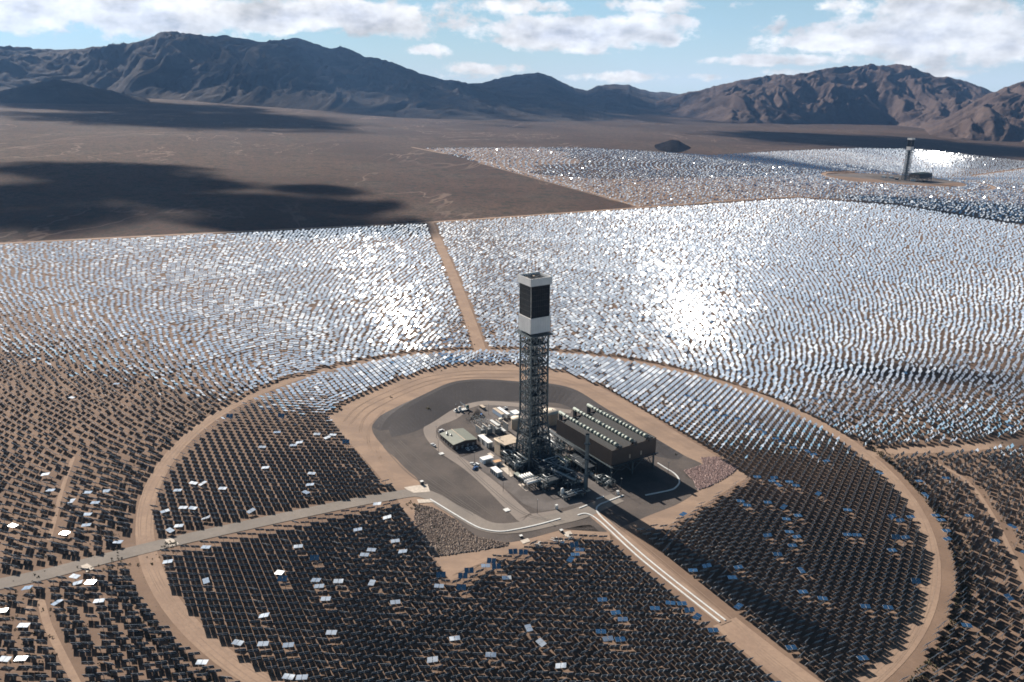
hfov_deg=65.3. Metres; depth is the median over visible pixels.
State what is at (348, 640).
heliostat
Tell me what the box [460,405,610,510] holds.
paved yard
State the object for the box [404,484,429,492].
concrete apron
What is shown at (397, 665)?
heliostat
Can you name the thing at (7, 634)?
heliostat
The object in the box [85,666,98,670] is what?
heliostat
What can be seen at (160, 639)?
heliostat
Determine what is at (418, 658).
heliostat
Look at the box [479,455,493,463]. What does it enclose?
equipment shed
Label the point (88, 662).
heliostat
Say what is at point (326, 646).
heliostat
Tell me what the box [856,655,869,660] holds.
heliostat
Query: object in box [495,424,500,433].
power transformer
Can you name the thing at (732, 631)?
outlet track
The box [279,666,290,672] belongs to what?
heliostat
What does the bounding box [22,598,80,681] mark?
track
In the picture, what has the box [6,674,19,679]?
heliostat
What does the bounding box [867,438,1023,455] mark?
track
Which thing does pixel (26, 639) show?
heliostat
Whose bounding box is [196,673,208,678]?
heliostat
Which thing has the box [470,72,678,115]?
mountains
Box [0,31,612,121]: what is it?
mountains
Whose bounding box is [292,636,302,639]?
heliostat
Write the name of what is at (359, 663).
heliostat
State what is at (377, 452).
tyre rut
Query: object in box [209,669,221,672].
heliostat
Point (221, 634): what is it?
heliostat
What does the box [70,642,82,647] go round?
heliostat
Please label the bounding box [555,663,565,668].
heliostat
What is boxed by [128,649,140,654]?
heliostat
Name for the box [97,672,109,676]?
heliostat
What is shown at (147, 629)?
heliostat
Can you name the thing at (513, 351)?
tyre rut
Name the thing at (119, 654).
heliostat
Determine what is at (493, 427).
blast wall
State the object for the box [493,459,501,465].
equipment shed
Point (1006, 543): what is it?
arc track
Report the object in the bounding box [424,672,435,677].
heliostat
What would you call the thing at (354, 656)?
heliostat
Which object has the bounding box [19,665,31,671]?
heliostat
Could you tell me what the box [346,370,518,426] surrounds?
tyre rut
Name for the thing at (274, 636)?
heliostat
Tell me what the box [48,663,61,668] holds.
heliostat
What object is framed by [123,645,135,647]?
heliostat
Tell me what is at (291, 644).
heliostat
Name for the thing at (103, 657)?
heliostat
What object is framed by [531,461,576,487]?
pipe rack
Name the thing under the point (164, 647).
heliostat
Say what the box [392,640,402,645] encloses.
heliostat
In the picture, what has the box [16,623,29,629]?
heliostat
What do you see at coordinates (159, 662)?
heliostat
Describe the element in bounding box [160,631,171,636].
heliostat
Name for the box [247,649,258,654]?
heliostat
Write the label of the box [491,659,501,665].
heliostat
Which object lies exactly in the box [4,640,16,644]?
heliostat
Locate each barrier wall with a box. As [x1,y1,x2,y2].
[429,499,560,531]
[577,513,719,621]
[596,495,725,620]
[645,463,679,495]
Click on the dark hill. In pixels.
(674, 146)
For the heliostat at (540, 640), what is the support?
on the field ground at (920, 654)
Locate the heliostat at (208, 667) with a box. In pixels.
[202,665,214,671]
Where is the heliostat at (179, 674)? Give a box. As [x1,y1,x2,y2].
[173,672,185,678]
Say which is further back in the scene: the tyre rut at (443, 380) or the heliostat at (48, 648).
the tyre rut at (443, 380)
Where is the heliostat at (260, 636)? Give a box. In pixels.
[254,634,265,640]
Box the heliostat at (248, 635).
[242,634,253,636]
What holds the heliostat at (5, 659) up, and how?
on the field ground at (920, 654)
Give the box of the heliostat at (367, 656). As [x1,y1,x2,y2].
[363,654,373,659]
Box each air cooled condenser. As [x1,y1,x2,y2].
[556,403,657,479]
[908,172,932,180]
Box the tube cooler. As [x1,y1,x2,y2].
[518,472,541,490]
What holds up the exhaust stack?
on the paved yard at (548, 499)
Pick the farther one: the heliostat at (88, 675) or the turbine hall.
the turbine hall
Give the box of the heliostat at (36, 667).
[31,666,43,671]
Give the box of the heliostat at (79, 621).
[73,620,84,625]
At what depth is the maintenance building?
604.96 m
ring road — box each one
[135,349,940,681]
[821,171,995,190]
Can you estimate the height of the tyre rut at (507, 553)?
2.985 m
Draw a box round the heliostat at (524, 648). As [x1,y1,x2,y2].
[517,647,527,652]
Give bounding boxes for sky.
[0,0,1023,93]
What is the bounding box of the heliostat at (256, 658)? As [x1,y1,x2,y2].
[250,656,261,662]
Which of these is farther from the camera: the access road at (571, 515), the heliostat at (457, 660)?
the access road at (571, 515)
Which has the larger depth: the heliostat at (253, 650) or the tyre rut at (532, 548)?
the tyre rut at (532, 548)
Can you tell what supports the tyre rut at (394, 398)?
on the bare ground at (452, 564)
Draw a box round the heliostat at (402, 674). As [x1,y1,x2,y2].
[398,671,408,676]
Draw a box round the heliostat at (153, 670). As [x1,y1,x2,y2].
[147,669,159,674]
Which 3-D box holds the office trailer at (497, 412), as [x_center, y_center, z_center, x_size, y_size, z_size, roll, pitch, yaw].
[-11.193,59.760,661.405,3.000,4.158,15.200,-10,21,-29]
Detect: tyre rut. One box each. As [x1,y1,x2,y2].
[138,349,937,681]
[140,350,932,681]
[145,351,927,681]
[150,352,926,681]
[342,371,464,425]
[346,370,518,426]
[349,374,467,423]
[353,373,507,420]
[356,425,391,480]
[357,423,393,479]
[359,377,513,430]
[361,377,466,430]
[366,410,383,456]
[455,533,572,573]
[457,457,561,521]
[459,456,564,520]
[475,534,593,567]
[546,376,692,446]
[546,378,690,448]
[608,517,758,645]
[610,516,759,643]
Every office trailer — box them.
[493,407,503,417]
[497,407,509,417]
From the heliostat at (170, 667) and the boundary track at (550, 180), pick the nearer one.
the heliostat at (170, 667)
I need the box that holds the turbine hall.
[494,434,517,456]
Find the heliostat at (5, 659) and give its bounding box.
[0,656,11,662]
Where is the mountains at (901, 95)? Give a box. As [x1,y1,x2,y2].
[655,64,991,128]
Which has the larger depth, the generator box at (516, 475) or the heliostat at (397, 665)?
the generator box at (516, 475)
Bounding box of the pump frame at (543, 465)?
[530,452,570,475]
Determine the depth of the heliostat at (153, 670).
362.89 m
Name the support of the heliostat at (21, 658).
on the field ground at (920, 654)
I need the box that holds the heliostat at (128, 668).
[122,667,135,672]
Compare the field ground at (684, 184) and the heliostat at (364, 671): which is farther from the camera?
the field ground at (684, 184)
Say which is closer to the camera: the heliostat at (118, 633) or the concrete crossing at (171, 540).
the heliostat at (118, 633)
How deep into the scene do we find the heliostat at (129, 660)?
368.18 m
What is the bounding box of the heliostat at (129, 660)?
[122,659,135,663]
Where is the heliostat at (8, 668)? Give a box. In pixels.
[1,667,15,671]
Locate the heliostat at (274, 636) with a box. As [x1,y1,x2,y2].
[267,634,277,638]
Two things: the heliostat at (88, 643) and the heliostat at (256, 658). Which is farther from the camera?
the heliostat at (88, 643)
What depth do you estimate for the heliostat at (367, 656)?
377.73 m
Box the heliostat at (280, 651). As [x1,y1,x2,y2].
[273,650,284,653]
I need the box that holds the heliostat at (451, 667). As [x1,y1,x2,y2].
[445,665,455,670]
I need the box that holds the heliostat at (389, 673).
[385,670,395,676]
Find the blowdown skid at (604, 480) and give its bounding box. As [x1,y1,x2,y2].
[592,473,615,488]
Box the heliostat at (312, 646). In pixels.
[308,644,318,647]
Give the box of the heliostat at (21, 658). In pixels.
[14,656,27,661]
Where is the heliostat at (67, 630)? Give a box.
[61,629,73,632]
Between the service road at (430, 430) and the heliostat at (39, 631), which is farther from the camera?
the service road at (430, 430)
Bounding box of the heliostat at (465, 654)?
[460,652,470,657]
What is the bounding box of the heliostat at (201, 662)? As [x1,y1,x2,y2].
[195,660,207,665]
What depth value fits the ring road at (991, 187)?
2691.12 m
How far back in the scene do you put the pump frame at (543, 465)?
565.93 m
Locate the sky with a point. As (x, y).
(672, 46)
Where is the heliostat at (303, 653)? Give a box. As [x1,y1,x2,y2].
[299,651,309,656]
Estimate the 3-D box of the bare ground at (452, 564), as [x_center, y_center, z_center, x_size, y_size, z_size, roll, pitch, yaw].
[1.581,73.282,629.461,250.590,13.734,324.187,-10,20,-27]
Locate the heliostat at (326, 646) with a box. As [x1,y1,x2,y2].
[321,644,331,650]
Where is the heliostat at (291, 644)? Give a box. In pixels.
[282,642,293,648]
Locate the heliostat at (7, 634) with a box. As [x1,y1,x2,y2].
[0,633,13,638]
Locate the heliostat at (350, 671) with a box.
[345,669,356,675]
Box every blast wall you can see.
[475,424,480,434]
[482,423,487,434]
[490,422,494,433]
[502,420,507,430]
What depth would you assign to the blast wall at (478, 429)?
624.21 m
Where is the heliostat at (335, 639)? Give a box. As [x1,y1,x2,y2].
[330,637,340,643]
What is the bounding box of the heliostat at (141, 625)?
[135,624,147,629]
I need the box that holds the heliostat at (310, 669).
[306,667,316,671]
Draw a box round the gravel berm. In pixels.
[372,379,682,458]
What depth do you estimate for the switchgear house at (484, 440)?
606.15 m
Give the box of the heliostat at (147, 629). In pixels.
[142,628,153,633]
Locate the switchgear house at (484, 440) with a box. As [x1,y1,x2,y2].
[478,434,492,447]
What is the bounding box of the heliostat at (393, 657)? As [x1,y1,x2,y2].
[389,655,399,661]
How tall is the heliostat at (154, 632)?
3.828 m
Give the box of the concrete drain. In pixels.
[417,499,432,502]
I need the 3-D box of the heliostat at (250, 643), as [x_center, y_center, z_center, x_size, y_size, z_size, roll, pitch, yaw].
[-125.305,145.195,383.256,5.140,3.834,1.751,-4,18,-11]
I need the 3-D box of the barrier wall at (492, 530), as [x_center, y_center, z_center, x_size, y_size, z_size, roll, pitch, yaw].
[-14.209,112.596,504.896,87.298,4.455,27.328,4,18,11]
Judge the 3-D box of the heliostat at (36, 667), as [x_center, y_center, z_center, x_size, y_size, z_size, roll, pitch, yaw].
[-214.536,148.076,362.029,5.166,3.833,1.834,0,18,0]
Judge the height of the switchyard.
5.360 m
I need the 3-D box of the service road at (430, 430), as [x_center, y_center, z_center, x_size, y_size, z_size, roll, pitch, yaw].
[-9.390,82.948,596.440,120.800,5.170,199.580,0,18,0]
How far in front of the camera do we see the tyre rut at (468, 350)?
480.47 m
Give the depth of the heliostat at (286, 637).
387.90 m
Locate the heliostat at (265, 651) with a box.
[260,649,271,655]
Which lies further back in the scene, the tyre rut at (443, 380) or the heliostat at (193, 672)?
the tyre rut at (443, 380)
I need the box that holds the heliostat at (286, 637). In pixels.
[280,636,290,641]
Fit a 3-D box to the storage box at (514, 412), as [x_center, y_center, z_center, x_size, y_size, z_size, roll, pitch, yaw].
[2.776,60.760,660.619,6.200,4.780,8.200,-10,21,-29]
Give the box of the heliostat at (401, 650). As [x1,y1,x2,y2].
[397,648,407,654]
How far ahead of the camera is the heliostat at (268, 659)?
372.92 m
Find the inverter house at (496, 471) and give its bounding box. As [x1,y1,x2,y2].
[490,466,502,476]
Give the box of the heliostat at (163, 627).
[158,625,169,630]
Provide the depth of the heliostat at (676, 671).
377.07 m
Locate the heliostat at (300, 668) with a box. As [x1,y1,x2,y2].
[292,666,303,672]
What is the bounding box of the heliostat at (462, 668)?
[458,667,468,669]
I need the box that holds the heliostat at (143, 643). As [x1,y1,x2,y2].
[136,642,148,646]
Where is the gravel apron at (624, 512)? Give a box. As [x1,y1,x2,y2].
[372,401,701,541]
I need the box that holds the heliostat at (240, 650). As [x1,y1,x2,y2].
[234,648,246,652]
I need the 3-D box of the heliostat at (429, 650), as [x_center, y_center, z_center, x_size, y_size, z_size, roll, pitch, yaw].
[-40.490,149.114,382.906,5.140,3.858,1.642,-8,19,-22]
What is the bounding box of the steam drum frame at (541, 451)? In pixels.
[517,436,552,466]
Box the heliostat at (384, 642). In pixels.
[380,639,389,644]
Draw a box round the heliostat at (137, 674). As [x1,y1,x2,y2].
[131,673,143,678]
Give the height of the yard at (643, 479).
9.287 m
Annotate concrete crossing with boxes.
[81,563,93,571]
[165,538,178,545]
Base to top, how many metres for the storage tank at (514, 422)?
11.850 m
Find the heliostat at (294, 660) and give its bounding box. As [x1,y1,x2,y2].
[289,658,300,664]
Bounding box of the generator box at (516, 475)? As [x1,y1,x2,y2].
[513,472,522,480]
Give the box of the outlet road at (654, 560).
[590,512,731,624]
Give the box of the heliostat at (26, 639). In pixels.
[20,638,33,643]
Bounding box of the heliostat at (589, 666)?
[581,665,591,670]
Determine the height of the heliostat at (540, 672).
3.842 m
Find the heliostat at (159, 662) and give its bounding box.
[155,660,167,664]
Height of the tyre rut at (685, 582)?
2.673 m
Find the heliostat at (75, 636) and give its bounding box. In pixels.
[69,635,81,639]
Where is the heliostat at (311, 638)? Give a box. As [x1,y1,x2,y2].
[305,636,315,642]
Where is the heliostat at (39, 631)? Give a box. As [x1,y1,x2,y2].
[34,630,45,635]
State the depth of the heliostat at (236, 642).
382.87 m
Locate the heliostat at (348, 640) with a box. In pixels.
[342,638,352,642]
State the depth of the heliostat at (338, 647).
382.55 m
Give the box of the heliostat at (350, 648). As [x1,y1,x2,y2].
[346,645,356,649]
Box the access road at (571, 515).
[0,489,622,588]
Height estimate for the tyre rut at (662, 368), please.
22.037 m
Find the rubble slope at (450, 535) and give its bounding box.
[415,506,507,556]
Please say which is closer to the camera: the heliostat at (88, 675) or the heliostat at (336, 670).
the heliostat at (88, 675)
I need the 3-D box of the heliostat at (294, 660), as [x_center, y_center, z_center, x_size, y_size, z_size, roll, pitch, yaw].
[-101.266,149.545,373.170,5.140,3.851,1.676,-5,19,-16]
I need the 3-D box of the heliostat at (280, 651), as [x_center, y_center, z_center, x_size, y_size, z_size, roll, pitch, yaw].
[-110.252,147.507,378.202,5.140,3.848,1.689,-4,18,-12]
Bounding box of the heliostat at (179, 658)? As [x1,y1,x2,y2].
[171,657,183,663]
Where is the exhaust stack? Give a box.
[582,433,590,491]
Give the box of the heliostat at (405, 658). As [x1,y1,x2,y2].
[401,655,412,660]
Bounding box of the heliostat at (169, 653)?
[164,651,176,657]
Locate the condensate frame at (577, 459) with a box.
[566,453,595,473]
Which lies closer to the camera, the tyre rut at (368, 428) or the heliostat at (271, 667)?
the heliostat at (271, 667)
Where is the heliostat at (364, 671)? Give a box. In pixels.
[358,669,369,676]
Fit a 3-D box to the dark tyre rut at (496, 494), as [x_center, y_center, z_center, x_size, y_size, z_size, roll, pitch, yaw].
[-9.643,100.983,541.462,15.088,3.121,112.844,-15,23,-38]
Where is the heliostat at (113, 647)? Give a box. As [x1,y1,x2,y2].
[107,645,119,648]
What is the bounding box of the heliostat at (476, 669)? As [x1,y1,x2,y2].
[471,668,481,670]
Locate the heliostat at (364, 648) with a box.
[359,646,369,652]
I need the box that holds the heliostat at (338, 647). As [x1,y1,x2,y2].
[333,645,343,649]
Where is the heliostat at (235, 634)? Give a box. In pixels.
[229,633,240,638]
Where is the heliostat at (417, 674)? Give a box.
[411,671,421,677]
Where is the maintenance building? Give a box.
[440,428,476,449]
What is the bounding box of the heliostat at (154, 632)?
[148,631,159,633]
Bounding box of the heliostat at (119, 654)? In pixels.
[111,653,124,659]
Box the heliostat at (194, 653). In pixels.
[188,652,199,657]
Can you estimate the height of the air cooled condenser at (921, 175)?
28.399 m
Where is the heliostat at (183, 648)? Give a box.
[178,647,190,652]
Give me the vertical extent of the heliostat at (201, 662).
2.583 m
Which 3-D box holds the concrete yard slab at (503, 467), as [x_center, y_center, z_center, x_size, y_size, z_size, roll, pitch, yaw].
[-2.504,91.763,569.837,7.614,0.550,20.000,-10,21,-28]
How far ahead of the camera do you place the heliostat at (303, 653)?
377.88 m
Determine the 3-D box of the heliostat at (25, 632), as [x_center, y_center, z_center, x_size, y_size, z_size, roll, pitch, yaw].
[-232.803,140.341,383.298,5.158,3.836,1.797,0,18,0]
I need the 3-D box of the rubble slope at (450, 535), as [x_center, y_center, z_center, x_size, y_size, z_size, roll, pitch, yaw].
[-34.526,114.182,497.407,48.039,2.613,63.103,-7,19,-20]
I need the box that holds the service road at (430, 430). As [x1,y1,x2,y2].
[423,401,571,520]
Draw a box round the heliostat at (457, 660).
[453,659,463,664]
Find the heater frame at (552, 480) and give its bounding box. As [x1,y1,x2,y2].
[533,471,562,491]
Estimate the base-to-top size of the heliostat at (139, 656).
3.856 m
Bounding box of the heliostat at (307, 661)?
[302,659,313,665]
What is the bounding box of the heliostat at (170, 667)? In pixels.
[162,665,174,671]
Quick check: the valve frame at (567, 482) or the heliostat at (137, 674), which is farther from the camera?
the valve frame at (567, 482)
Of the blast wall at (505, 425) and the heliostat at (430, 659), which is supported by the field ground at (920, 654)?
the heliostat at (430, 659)
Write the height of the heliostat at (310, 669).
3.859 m
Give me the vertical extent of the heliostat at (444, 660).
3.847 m
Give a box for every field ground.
[0,198,1023,681]
[425,148,1023,223]
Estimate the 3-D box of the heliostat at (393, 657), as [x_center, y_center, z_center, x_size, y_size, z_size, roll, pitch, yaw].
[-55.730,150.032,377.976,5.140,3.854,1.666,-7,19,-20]
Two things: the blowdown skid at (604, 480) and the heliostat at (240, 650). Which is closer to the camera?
the heliostat at (240, 650)
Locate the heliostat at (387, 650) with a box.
[384,647,394,652]
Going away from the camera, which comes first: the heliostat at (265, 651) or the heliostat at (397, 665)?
the heliostat at (397, 665)
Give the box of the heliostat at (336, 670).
[332,668,343,672]
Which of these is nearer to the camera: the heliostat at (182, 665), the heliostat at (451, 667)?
the heliostat at (182, 665)
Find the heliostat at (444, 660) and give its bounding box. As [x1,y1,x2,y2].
[440,657,450,663]
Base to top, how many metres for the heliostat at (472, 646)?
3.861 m
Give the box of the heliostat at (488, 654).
[485,652,495,656]
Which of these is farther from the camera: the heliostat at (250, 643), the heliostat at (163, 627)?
the heliostat at (163, 627)
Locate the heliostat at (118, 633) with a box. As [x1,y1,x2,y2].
[112,632,124,636]
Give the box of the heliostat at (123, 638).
[116,637,129,642]
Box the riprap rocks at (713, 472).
[684,456,738,489]
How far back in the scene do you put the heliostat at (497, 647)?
387.56 m
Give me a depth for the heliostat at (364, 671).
367.74 m
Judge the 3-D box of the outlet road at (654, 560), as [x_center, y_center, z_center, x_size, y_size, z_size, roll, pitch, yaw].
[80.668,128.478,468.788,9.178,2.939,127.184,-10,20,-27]
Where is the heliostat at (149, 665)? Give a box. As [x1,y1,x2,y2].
[143,663,155,667]
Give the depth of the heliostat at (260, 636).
387.89 m
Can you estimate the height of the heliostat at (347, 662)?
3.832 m
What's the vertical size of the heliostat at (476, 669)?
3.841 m
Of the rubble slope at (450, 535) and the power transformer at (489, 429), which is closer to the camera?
the rubble slope at (450, 535)
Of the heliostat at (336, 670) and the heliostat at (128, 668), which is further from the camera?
the heliostat at (336, 670)
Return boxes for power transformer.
[481,426,485,433]
[488,425,491,433]
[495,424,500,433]
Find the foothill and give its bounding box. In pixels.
[0,79,149,103]
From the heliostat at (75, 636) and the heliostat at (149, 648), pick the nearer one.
the heliostat at (149, 648)
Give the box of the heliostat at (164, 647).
[159,646,171,651]
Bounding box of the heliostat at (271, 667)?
[266,665,277,671]
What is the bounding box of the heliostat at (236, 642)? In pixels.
[231,639,243,646]
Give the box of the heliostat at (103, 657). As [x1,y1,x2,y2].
[97,656,109,659]
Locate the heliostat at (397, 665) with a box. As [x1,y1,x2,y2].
[393,663,403,667]
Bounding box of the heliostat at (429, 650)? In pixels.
[422,649,432,655]
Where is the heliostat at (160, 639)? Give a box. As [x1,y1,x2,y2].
[153,638,165,643]
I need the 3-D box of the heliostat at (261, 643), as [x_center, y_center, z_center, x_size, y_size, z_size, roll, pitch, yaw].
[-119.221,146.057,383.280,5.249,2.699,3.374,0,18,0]
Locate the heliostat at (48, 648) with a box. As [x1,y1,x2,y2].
[41,647,54,652]
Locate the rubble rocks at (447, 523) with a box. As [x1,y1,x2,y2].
[414,504,508,556]
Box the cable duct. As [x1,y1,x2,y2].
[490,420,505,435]
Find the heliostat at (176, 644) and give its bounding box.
[170,643,181,648]
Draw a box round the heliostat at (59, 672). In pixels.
[52,671,66,676]
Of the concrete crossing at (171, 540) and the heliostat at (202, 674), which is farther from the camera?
the concrete crossing at (171, 540)
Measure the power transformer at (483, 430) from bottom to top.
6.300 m
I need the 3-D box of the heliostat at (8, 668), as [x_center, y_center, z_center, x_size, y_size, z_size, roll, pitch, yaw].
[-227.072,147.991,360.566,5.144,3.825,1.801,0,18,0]
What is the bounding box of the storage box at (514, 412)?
[510,410,520,416]
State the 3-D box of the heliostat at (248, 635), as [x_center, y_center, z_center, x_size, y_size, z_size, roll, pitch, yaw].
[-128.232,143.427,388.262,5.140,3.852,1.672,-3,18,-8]
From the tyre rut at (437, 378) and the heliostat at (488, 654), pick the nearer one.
the heliostat at (488, 654)
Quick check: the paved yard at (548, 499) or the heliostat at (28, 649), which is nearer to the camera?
the heliostat at (28, 649)
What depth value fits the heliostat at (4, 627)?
386.07 m
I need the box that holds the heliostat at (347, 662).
[341,661,351,665]
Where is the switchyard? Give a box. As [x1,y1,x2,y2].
[472,414,487,425]
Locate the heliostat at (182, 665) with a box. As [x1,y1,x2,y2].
[177,664,189,669]
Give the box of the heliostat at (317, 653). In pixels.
[311,651,322,657]
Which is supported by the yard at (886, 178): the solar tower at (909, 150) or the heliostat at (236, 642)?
the solar tower at (909, 150)
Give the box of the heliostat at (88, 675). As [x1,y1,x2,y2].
[82,674,95,679]
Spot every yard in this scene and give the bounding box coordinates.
[382,402,678,522]
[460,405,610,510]
[866,175,943,182]
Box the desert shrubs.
[1,326,1023,681]
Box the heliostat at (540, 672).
[536,671,546,673]
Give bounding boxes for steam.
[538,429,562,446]
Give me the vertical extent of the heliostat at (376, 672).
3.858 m
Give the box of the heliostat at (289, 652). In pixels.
[286,650,296,654]
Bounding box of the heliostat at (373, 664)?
[367,662,377,666]
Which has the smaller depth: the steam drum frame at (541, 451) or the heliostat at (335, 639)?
the heliostat at (335, 639)
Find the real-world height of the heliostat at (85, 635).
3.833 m
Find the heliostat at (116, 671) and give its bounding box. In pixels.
[110,670,123,675]
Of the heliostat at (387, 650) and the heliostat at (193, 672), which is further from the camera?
the heliostat at (387, 650)
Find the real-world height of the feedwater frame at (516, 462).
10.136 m
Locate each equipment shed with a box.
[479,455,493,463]
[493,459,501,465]
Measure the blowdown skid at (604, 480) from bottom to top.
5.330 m
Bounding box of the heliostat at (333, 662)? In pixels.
[328,660,339,664]
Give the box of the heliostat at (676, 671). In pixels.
[671,669,681,675]
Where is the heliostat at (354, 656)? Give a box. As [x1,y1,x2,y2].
[350,653,360,657]
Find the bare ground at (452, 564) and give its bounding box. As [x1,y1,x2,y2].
[326,364,747,580]
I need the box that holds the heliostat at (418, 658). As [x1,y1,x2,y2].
[414,657,424,659]
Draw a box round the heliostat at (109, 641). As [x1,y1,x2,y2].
[102,640,115,645]
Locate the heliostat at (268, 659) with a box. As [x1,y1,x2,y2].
[263,657,274,663]
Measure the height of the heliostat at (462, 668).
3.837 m
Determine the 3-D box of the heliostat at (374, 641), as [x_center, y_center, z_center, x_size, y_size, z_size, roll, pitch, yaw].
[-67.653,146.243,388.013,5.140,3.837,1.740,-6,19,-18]
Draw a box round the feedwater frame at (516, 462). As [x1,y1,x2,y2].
[501,449,527,471]
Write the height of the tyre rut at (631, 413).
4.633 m
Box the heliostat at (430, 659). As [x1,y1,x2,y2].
[427,656,437,662]
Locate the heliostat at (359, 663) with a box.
[354,661,364,665]
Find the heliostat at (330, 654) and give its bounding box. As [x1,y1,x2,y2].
[324,653,335,658]
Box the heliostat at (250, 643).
[244,641,255,645]
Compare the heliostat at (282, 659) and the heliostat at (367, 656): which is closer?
the heliostat at (282, 659)
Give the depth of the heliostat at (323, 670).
367.75 m
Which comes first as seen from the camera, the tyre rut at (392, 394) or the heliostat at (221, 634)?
the heliostat at (221, 634)
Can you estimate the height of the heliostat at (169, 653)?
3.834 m
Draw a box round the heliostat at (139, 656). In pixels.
[135,655,147,658]
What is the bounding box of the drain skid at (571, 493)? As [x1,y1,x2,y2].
[557,486,586,501]
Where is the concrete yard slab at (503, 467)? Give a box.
[499,464,514,476]
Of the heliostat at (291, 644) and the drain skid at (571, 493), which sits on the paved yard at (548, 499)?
the drain skid at (571, 493)
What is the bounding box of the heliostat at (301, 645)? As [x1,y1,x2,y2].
[295,643,306,649]
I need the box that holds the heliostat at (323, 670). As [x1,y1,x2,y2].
[319,667,329,672]
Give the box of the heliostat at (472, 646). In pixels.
[467,643,477,650]
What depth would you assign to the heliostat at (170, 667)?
365.23 m
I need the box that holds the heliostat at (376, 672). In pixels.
[372,670,382,676]
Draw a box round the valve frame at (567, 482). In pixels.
[553,467,583,490]
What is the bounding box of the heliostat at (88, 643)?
[82,642,94,647]
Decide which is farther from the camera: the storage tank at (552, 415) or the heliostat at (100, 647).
the storage tank at (552, 415)
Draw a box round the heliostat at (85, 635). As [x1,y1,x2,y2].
[78,634,91,639]
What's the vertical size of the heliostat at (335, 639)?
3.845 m
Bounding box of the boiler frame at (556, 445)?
[544,432,566,460]
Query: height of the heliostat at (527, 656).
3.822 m
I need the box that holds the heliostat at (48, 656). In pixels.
[41,655,54,659]
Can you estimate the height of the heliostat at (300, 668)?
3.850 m
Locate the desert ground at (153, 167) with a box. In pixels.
[0,98,1023,244]
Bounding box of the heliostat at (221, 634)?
[217,632,228,638]
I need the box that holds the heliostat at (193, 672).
[187,670,199,674]
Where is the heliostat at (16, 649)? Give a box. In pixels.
[9,648,22,653]
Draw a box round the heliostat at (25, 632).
[19,631,31,636]
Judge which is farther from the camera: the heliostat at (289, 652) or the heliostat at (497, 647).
the heliostat at (497, 647)
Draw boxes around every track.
[0,197,1023,243]
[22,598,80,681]
[47,457,74,539]
[412,147,640,206]
[427,223,486,352]
[714,617,819,681]
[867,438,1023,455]
[934,462,1023,584]
[972,168,1023,175]
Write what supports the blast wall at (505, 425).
on the paved yard at (548, 499)
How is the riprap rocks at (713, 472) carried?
on the riprap slope at (709, 478)
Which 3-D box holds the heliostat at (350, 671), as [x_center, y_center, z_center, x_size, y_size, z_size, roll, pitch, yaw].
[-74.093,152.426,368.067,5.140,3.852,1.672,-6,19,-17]
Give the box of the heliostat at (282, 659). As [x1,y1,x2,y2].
[276,658,287,664]
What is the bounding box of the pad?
[826,174,967,183]
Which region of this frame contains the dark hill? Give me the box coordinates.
[655,140,690,152]
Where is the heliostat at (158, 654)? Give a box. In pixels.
[151,653,163,658]
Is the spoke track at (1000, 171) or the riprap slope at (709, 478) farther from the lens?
the spoke track at (1000, 171)
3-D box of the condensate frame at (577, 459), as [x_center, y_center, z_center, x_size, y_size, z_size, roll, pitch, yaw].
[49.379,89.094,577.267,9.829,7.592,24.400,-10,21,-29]
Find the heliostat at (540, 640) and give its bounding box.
[536,638,546,646]
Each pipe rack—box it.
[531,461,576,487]
[537,458,573,476]
[550,429,599,468]
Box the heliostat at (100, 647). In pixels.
[93,646,106,651]
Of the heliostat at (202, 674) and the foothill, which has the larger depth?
the foothill
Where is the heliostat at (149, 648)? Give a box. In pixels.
[143,646,154,652]
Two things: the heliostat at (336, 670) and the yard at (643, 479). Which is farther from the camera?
the yard at (643, 479)
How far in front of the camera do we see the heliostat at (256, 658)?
372.97 m
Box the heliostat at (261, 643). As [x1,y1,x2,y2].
[257,641,268,647]
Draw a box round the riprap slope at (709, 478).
[690,460,734,489]
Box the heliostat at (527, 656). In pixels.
[523,655,533,657]
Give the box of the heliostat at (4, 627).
[0,626,9,631]
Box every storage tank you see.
[511,415,521,430]
[541,408,558,425]
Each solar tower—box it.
[515,268,553,470]
[901,138,914,180]
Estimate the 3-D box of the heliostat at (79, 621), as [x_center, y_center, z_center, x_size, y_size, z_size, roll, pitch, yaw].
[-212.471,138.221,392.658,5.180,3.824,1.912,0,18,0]
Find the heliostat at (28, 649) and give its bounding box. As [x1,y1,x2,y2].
[22,648,35,653]
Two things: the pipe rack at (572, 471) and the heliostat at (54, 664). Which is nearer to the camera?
the heliostat at (54, 664)
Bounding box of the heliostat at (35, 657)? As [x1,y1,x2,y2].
[29,656,42,661]
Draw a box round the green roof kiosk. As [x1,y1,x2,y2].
[557,456,570,466]
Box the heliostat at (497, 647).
[492,644,502,651]
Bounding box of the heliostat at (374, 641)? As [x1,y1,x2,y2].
[367,639,377,643]
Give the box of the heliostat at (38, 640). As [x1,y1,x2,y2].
[33,639,46,643]
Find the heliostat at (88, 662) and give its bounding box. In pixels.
[82,661,94,665]
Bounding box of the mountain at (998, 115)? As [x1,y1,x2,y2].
[925,81,1023,141]
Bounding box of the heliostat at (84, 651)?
[78,650,90,653]

